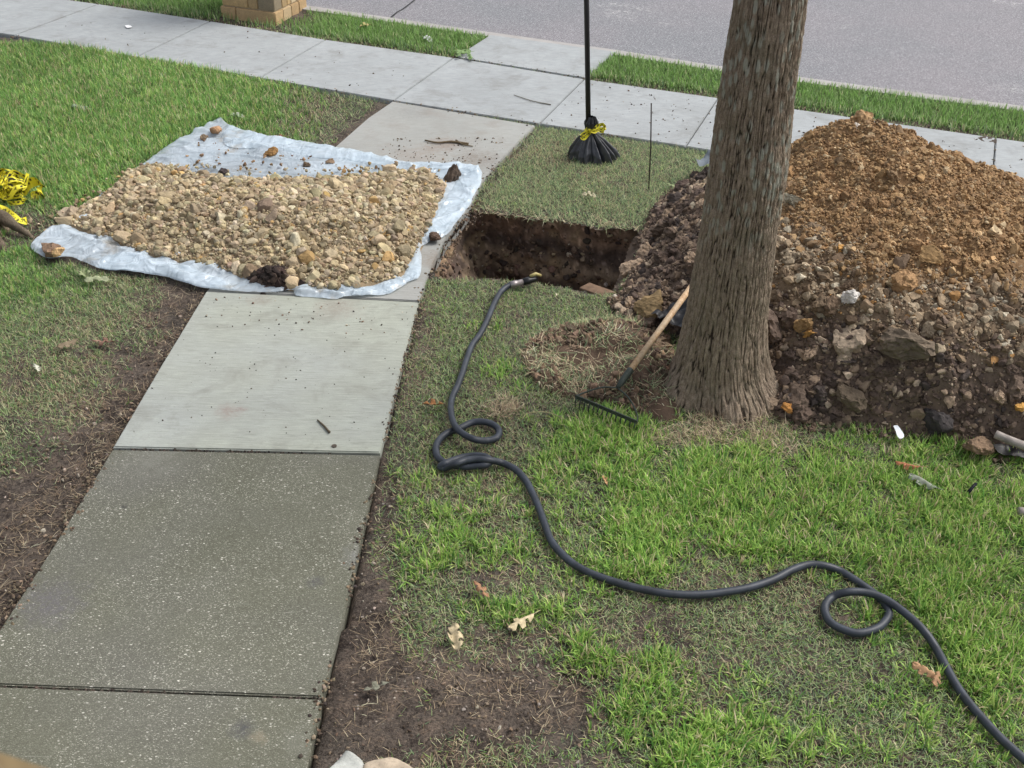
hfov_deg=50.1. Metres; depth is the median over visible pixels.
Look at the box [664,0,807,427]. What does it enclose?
tree
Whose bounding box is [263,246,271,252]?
stone
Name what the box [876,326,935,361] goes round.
clod
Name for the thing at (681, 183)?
clod
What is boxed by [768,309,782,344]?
clod
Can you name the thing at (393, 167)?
stone
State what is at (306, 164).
clod
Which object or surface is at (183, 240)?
stone
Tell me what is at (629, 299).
clod
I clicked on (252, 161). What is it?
clods
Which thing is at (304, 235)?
stone
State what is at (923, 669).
oak leaf
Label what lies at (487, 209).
roots
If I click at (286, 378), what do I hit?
crumbs
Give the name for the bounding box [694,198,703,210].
clod
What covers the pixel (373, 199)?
stone
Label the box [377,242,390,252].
stone
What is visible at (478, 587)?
oak leaf
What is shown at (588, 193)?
oak leaf
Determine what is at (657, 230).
clod
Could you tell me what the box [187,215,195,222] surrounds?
stone
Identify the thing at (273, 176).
stone
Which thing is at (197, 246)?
stone
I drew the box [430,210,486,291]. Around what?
clods
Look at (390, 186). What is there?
stone
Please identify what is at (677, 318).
black plastic
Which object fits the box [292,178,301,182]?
stone
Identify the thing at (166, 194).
stone
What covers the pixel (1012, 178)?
clod
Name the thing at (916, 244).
clod
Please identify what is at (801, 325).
clod
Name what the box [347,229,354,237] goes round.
stone
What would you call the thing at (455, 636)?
oak leaf
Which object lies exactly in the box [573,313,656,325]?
roots
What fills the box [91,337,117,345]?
oak leaf
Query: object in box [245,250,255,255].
stone
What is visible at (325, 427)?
twig
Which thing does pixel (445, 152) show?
crumbs
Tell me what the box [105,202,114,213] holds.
stone
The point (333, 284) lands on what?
stone
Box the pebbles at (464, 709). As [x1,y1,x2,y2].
[328,467,597,767]
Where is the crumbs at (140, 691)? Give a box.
[0,685,321,700]
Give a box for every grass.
[0,37,411,260]
[0,244,246,687]
[75,0,512,67]
[326,276,1023,767]
[440,115,708,255]
[536,50,1023,141]
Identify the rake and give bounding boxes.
[574,285,688,431]
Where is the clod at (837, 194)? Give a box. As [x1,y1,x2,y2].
[834,191,840,199]
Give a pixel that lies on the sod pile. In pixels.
(666, 411)
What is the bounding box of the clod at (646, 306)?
[633,289,662,317]
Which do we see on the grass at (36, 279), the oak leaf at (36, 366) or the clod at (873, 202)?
the oak leaf at (36, 366)
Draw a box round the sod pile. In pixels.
[518,322,680,424]
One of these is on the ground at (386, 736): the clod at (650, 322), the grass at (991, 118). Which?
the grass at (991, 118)
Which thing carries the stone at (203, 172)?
on the rubble heap
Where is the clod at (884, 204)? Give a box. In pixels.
[878,200,890,207]
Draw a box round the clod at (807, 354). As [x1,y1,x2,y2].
[800,345,818,360]
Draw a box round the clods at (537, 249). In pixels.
[439,212,628,295]
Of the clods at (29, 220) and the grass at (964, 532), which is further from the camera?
the clods at (29, 220)
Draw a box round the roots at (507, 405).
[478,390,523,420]
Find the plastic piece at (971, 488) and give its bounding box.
[967,483,976,492]
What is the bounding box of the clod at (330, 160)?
[325,158,334,163]
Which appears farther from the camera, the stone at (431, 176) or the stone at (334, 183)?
the stone at (431, 176)
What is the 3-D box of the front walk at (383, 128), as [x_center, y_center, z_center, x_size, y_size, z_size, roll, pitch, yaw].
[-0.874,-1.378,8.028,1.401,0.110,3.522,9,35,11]
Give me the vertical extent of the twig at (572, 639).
0.008 m
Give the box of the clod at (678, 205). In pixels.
[675,202,682,209]
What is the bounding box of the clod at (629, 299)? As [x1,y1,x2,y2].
[625,296,632,306]
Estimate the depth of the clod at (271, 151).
8.38 m
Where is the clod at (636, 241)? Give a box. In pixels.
[632,236,643,248]
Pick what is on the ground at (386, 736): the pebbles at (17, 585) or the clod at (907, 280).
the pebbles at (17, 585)
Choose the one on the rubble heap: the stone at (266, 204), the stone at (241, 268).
the stone at (266, 204)
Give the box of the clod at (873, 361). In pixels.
[870,351,886,367]
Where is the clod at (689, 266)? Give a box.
[685,260,693,273]
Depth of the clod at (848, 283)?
5.86 m
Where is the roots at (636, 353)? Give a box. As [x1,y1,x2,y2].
[514,308,679,415]
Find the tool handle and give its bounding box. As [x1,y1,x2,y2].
[993,430,1023,449]
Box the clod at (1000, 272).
[994,267,1005,279]
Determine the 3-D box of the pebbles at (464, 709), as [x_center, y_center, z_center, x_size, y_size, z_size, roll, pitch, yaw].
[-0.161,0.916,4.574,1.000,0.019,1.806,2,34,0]
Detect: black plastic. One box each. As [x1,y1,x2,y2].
[651,297,687,326]
[993,443,1023,457]
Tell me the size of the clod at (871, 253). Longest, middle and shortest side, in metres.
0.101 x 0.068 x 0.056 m
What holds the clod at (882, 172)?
on the dirt mound
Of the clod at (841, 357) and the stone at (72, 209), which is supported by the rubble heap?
the stone at (72, 209)
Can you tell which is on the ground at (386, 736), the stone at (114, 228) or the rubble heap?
the rubble heap
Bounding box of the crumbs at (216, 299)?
[205,297,412,333]
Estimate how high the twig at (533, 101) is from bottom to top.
0.011 m
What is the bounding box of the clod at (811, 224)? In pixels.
[806,222,825,230]
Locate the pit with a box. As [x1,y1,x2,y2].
[428,206,637,290]
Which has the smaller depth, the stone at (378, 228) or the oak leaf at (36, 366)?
the oak leaf at (36, 366)
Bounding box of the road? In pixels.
[306,0,1023,105]
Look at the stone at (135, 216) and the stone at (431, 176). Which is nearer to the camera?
the stone at (135, 216)
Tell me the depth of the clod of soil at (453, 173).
8.03 m
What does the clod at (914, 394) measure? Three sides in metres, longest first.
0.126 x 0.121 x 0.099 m
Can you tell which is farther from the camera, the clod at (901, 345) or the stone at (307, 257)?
the stone at (307, 257)
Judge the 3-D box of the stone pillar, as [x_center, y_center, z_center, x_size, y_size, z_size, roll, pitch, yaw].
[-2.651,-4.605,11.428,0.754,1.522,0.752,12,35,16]
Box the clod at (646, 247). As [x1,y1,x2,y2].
[637,242,652,256]
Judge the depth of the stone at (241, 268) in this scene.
6.78 m
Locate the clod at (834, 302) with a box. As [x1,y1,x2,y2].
[822,295,840,316]
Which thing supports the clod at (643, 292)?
on the dirt mound
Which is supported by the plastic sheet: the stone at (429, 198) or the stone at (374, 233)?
the stone at (429, 198)
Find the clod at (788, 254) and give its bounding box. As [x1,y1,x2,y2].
[781,250,796,263]
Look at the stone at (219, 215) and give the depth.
7.11 m
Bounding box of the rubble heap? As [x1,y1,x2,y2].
[70,167,444,290]
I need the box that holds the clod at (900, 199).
[896,196,904,204]
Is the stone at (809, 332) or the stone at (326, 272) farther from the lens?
the stone at (326, 272)
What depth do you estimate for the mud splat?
9.11 m
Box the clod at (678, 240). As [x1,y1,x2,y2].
[674,235,689,250]
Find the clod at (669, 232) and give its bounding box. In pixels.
[663,226,675,238]
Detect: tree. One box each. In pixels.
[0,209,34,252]
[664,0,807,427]
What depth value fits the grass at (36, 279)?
6.27 m
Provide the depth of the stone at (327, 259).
6.82 m
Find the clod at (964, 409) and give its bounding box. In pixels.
[953,403,971,418]
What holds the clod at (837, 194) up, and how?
on the dirt mound
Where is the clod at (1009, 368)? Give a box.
[1005,364,1019,374]
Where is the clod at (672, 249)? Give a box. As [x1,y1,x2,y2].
[667,244,677,254]
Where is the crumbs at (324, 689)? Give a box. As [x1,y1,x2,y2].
[298,302,425,763]
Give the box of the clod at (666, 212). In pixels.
[662,209,671,216]
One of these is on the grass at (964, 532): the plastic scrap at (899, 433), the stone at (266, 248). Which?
the plastic scrap at (899, 433)
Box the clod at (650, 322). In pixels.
[638,317,655,327]
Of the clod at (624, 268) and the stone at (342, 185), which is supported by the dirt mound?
the clod at (624, 268)
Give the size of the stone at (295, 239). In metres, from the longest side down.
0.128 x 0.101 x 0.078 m
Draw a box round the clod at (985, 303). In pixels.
[975,297,992,311]
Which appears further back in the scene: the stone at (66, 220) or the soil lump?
the stone at (66, 220)
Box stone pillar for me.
[221,0,306,25]
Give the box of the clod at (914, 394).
[900,386,922,401]
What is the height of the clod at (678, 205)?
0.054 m
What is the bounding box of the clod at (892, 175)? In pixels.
[886,170,898,183]
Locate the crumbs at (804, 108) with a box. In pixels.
[108,3,974,134]
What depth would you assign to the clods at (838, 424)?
5.64 m
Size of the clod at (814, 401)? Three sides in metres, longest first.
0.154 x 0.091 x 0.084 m
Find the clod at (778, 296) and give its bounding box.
[772,289,783,301]
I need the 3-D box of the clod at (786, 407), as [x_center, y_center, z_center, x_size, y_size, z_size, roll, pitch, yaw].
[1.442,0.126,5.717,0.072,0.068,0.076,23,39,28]
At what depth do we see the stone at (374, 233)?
7.03 m
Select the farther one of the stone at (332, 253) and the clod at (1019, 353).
the stone at (332, 253)
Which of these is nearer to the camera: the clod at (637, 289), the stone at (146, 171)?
the clod at (637, 289)
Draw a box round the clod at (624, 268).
[619,258,641,277]
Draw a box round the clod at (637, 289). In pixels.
[629,284,643,294]
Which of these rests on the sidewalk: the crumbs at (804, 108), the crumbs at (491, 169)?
the crumbs at (804, 108)
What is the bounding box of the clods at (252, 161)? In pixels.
[185,139,377,170]
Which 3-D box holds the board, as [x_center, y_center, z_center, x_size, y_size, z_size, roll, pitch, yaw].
[0.572,-0.559,6.872,0.313,0.069,0.100,29,42,34]
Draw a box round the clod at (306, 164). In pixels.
[303,161,310,166]
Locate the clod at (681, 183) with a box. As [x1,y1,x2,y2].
[675,179,688,190]
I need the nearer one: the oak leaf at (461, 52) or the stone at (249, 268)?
the stone at (249, 268)
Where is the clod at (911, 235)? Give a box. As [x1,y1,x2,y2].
[906,232,919,238]
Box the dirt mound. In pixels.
[613,121,1023,454]
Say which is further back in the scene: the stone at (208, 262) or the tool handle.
the stone at (208, 262)
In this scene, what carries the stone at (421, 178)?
on the rubble heap
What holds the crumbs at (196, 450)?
on the front walk at (213, 582)
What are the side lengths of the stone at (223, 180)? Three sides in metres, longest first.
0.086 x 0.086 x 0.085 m
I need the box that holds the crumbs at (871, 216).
[616,117,1023,445]
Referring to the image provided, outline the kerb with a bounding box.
[302,5,1023,112]
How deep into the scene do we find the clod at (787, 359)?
5.86 m
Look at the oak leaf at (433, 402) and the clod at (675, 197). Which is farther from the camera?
the clod at (675, 197)
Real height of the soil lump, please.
0.164 m
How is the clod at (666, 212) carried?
on the dirt mound
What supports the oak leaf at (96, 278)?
on the grass at (36, 279)
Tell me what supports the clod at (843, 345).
on the dirt mound
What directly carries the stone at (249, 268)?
on the rubble heap
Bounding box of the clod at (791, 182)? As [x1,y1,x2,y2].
[786,180,795,191]
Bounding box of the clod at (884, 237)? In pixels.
[878,234,889,241]
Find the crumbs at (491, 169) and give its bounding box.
[414,125,541,300]
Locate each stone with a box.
[55,216,72,225]
[58,207,68,216]
[67,205,77,215]
[95,220,103,225]
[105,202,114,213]
[110,225,120,231]
[113,230,130,242]
[124,193,137,201]
[126,178,133,183]
[130,232,145,243]
[132,213,139,220]
[136,175,150,182]
[142,167,151,174]
[149,220,161,224]
[151,225,157,234]
[157,190,175,198]
[157,196,171,204]
[165,178,176,182]
[177,166,185,171]
[178,181,188,188]
[179,237,186,243]
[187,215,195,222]
[189,203,199,213]
[194,243,203,253]
[196,170,209,175]
[206,260,213,264]
[207,177,218,183]
[214,212,226,220]
[214,228,223,233]
[219,178,228,182]
[231,260,239,274]
[238,264,245,272]
[242,263,258,278]
[243,200,255,210]
[243,237,257,245]
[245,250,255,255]
[249,211,256,216]
[257,198,272,212]
[257,213,265,221]
[257,227,268,238]
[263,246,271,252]
[265,208,277,221]
[268,204,279,211]
[270,173,279,178]
[285,275,298,290]
[286,256,300,265]
[288,188,297,194]
[290,232,300,246]
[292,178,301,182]
[296,247,305,256]
[296,265,307,273]
[298,231,309,240]
[298,250,314,264]
[298,272,305,279]
[305,270,320,282]
[306,178,313,182]
[308,188,321,198]
[322,249,337,259]
[323,197,335,202]
[323,269,329,276]
[324,257,331,262]
[328,177,342,188]
[329,280,337,289]
[339,183,347,188]
[341,221,349,228]
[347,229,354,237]
[349,204,356,211]
[356,177,367,183]
[368,230,379,236]
[369,196,380,204]
[371,234,387,244]
[374,268,383,271]
[375,226,383,231]
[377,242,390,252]
[378,187,390,195]
[382,164,396,170]
[382,183,395,188]
[382,251,394,262]
[384,170,398,175]
[389,180,398,185]
[392,219,404,232]
[396,244,410,257]
[417,175,428,181]
[422,194,433,202]
[425,173,435,180]
[784,193,805,207]
[803,329,814,337]
[837,243,843,252]
[840,289,859,303]
[919,245,943,264]
[1014,402,1023,411]
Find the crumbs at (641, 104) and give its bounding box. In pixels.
[551,84,710,143]
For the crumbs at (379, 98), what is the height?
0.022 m
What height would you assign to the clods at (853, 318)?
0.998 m
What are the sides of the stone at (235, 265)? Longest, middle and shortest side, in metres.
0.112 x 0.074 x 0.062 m
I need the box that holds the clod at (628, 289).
[625,284,636,293]
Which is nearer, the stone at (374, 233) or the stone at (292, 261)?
the stone at (292, 261)
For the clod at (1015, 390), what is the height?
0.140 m
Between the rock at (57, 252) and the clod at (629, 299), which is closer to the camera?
the clod at (629, 299)
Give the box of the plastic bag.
[567,115,620,166]
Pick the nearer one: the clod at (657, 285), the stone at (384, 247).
the clod at (657, 285)
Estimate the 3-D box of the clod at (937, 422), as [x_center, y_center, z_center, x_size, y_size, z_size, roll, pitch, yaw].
[2.168,0.196,5.599,0.120,0.151,0.172,-10,35,-16]
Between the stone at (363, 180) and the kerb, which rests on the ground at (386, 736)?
the kerb
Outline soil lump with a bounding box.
[246,264,304,294]
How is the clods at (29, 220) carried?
on the ground at (386, 736)
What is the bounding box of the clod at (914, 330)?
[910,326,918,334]
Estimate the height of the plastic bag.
0.357 m
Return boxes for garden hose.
[432,272,1023,764]
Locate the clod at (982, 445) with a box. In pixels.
[961,436,994,455]
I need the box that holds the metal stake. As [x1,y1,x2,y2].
[648,103,651,191]
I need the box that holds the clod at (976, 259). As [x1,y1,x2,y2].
[970,253,980,266]
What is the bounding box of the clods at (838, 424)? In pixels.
[785,419,1012,463]
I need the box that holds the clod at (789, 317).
[779,305,798,330]
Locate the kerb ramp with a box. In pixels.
[457,35,615,78]
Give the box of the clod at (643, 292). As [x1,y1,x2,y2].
[640,283,650,298]
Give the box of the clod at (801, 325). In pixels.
[793,318,812,332]
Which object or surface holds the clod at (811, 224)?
on the dirt mound
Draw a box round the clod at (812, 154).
[806,151,816,156]
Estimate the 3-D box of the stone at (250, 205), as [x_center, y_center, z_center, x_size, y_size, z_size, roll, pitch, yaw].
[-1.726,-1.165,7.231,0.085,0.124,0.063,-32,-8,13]
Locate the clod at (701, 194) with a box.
[696,191,704,201]
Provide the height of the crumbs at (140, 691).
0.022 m
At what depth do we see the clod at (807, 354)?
5.80 m
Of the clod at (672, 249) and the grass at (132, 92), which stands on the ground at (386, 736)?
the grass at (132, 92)
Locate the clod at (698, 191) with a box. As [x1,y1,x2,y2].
[694,188,704,195]
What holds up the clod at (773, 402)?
on the dirt mound
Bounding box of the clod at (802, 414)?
[791,406,815,422]
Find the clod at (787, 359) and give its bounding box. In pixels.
[773,350,796,370]
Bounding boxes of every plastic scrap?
[696,150,709,165]
[894,425,903,438]
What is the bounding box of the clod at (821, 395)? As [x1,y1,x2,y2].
[813,385,827,406]
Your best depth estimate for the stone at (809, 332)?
5.84 m
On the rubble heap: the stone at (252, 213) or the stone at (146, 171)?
the stone at (252, 213)
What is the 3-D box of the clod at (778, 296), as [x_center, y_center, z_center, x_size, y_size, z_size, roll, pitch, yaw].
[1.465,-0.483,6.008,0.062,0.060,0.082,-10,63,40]
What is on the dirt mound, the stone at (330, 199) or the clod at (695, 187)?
the clod at (695, 187)
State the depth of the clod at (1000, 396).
5.47 m
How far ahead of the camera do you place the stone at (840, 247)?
6.00 m
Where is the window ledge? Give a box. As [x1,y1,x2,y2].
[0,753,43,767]
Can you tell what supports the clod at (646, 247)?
on the dirt mound
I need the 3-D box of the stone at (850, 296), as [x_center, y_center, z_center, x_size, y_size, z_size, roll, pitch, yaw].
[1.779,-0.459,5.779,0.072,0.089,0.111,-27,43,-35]
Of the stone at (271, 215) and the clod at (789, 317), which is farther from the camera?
the stone at (271, 215)
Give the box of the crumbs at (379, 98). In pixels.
[10,35,660,140]
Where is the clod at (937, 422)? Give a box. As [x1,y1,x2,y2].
[922,408,953,435]
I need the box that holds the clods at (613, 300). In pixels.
[606,287,656,327]
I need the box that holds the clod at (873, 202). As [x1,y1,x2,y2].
[869,197,877,209]
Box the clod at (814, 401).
[809,397,818,407]
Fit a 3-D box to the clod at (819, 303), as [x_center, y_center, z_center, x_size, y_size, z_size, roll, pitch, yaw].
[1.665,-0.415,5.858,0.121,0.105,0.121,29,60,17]
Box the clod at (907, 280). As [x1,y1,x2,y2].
[891,270,917,293]
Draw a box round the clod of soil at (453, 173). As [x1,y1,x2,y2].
[443,164,460,181]
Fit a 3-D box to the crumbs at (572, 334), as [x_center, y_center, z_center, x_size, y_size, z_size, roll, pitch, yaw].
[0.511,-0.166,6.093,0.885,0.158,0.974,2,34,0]
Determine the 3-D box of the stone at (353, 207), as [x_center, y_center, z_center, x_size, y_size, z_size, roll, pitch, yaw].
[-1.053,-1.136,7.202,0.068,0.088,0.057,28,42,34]
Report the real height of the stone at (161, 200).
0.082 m
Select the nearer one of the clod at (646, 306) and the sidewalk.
the clod at (646, 306)
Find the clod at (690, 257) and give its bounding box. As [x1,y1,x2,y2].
[684,251,695,261]
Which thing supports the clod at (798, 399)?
on the dirt mound
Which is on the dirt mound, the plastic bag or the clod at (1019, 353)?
the clod at (1019, 353)
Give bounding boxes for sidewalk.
[0,0,1023,177]
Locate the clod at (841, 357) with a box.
[836,353,851,364]
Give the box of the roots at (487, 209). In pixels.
[472,204,639,233]
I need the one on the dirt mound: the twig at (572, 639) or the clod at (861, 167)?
the clod at (861, 167)
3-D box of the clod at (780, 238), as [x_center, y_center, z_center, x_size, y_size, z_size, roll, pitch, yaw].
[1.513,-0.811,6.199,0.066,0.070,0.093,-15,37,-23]
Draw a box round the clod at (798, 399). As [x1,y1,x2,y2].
[777,382,809,410]
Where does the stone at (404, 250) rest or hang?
on the rubble heap
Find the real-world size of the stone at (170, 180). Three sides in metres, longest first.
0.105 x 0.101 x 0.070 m
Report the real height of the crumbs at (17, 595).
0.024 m
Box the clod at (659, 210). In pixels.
[650,205,666,215]
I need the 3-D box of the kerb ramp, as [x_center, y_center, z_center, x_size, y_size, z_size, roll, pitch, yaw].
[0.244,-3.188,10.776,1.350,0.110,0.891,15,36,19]
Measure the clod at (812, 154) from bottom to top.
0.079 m
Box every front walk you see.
[0,450,379,767]
[114,292,418,458]
[207,102,534,305]
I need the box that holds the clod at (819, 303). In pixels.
[810,295,827,312]
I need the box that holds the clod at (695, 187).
[689,185,702,197]
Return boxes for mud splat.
[978,136,996,147]
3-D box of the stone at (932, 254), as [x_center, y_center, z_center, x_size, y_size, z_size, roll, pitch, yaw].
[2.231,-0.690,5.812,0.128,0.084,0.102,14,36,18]
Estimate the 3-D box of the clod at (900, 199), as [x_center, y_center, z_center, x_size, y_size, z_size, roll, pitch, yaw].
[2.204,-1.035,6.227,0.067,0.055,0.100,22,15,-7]
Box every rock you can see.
[41,243,60,256]
[51,247,64,256]
[200,134,208,139]
[210,126,221,133]
[330,751,363,767]
[363,757,411,767]
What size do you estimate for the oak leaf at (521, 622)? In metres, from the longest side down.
0.182 x 0.062 x 0.026 m
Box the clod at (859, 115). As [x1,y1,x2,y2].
[852,109,873,122]
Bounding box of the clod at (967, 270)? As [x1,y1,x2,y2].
[962,266,975,276]
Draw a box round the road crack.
[390,0,414,17]
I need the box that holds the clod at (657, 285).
[653,281,660,289]
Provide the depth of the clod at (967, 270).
5.75 m
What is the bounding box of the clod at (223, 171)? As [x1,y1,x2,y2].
[218,168,227,174]
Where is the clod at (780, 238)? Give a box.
[777,235,785,242]
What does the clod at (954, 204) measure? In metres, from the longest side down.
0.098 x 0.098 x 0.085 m
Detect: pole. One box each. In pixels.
[584,0,590,126]
[1017,507,1023,516]
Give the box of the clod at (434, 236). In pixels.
[429,232,440,240]
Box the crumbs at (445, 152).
[382,137,502,163]
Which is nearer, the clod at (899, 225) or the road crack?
the clod at (899, 225)
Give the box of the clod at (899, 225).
[891,221,904,229]
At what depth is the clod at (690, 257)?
6.60 m
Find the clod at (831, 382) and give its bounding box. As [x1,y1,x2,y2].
[823,375,838,386]
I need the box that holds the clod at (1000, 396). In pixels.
[992,389,1006,403]
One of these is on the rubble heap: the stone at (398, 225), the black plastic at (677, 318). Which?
the stone at (398, 225)
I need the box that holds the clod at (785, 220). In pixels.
[780,217,789,225]
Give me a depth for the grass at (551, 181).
8.27 m
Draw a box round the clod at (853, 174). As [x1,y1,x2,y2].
[849,172,862,180]
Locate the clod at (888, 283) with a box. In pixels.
[885,279,892,286]
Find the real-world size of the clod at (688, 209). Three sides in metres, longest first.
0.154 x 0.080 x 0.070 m
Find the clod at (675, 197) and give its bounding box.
[667,191,683,202]
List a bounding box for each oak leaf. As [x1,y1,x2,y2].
[33,363,40,370]
[57,338,79,348]
[78,269,90,276]
[84,276,114,281]
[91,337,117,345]
[231,112,243,117]
[363,680,396,690]
[422,398,442,404]
[447,623,462,655]
[456,51,472,54]
[474,580,488,595]
[507,610,539,630]
[582,191,595,196]
[894,461,924,469]
[908,473,942,489]
[912,661,940,680]
[931,668,940,686]
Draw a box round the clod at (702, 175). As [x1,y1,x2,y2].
[694,166,707,180]
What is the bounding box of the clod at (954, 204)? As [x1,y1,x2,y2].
[950,201,960,207]
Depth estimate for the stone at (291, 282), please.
6.67 m
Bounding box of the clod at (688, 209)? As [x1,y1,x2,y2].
[682,205,690,211]
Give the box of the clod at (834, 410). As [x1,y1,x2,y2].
[829,406,845,417]
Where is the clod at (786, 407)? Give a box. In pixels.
[780,402,792,413]
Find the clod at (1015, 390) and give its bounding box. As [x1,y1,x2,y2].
[1007,374,1023,402]
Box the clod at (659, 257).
[653,250,671,264]
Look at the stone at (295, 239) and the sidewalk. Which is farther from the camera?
the sidewalk
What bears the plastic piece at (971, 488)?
on the grass at (964, 532)
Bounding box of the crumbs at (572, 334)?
[524,317,674,413]
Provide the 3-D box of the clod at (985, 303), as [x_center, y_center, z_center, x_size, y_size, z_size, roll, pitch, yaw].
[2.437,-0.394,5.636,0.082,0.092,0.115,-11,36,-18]
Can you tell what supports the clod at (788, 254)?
on the dirt mound
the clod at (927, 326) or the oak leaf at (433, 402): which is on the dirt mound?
the clod at (927, 326)
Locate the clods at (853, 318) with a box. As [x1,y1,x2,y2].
[614,116,1023,462]
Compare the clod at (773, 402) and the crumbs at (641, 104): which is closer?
the clod at (773, 402)
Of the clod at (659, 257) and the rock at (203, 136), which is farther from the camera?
the rock at (203, 136)
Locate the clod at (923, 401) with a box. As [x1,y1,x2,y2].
[920,393,928,405]
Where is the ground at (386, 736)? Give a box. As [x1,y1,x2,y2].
[0,0,1023,767]
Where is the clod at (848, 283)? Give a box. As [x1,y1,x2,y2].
[840,279,854,288]
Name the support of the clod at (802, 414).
on the dirt mound
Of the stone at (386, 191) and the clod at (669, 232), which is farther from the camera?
the stone at (386, 191)
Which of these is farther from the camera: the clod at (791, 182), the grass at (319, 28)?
the grass at (319, 28)
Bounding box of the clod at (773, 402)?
[769,398,779,411]
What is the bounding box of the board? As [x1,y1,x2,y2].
[580,283,615,296]
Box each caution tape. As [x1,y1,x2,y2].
[0,168,45,224]
[580,123,605,139]
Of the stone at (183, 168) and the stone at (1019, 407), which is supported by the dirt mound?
the stone at (1019, 407)
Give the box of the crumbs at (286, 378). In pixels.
[151,304,406,434]
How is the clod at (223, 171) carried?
on the plastic sheet
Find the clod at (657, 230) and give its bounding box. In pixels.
[649,222,669,240]
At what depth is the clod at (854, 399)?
5.62 m
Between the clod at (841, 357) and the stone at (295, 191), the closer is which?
the clod at (841, 357)
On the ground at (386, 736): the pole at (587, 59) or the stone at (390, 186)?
the pole at (587, 59)
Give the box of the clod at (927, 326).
[921,320,936,337]
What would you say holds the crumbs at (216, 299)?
on the front walk at (361, 392)
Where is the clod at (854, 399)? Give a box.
[836,383,867,412]
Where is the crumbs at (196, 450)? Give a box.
[119,448,330,454]
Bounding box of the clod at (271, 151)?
[263,146,277,156]
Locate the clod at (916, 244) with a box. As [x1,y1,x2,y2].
[907,238,925,252]
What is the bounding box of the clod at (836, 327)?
[830,322,842,350]
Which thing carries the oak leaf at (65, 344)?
on the grass at (36, 279)
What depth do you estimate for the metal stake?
7.91 m
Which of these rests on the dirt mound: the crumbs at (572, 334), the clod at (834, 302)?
the clod at (834, 302)
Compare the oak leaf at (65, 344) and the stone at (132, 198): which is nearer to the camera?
the oak leaf at (65, 344)
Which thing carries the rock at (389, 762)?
on the ground at (386, 736)
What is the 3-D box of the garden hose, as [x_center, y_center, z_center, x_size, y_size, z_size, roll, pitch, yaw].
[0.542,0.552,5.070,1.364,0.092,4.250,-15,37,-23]
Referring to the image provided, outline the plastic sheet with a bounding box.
[31,117,481,298]
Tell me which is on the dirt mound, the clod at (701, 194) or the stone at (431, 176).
the clod at (701, 194)
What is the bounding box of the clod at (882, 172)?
[876,168,889,178]
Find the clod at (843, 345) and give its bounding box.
[832,326,866,355]
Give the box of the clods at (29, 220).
[27,197,81,231]
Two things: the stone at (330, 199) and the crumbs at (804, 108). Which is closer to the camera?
the stone at (330, 199)
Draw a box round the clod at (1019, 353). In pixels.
[1013,349,1023,356]
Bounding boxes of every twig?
[317,419,330,432]
[425,140,468,144]
[515,95,550,104]
[522,411,563,418]
[546,621,605,659]
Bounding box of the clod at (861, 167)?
[858,162,864,170]
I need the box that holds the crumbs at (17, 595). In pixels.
[1,292,204,627]
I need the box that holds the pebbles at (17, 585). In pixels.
[0,304,189,612]
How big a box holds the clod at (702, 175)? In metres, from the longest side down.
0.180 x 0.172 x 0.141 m
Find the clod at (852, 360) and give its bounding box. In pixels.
[840,358,857,363]
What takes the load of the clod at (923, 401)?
on the dirt mound
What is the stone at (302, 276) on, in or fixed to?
on the rubble heap
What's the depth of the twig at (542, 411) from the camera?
5.64 m
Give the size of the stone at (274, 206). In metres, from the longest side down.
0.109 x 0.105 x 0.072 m
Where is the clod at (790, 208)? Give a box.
[785,205,795,212]
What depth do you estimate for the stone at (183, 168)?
8.04 m
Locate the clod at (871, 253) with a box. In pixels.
[865,250,880,256]
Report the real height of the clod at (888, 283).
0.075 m
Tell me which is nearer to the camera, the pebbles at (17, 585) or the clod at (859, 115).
the pebbles at (17, 585)
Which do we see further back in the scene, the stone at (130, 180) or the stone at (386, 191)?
the stone at (130, 180)
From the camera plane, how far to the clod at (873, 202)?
6.24 m
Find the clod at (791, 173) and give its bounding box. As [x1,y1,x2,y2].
[787,165,794,177]
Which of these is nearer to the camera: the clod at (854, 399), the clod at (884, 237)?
the clod at (854, 399)
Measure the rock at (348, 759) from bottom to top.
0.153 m
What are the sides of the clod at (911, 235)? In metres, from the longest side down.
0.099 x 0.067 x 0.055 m
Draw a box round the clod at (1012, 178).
[1006,176,1016,181]
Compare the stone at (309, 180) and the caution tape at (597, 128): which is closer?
the stone at (309, 180)
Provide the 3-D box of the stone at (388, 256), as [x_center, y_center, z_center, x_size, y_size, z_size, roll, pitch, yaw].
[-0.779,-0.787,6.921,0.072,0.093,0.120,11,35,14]
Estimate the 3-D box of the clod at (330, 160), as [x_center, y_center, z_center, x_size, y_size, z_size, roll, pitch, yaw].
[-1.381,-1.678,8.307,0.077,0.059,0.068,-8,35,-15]
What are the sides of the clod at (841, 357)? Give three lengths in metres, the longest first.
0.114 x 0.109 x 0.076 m

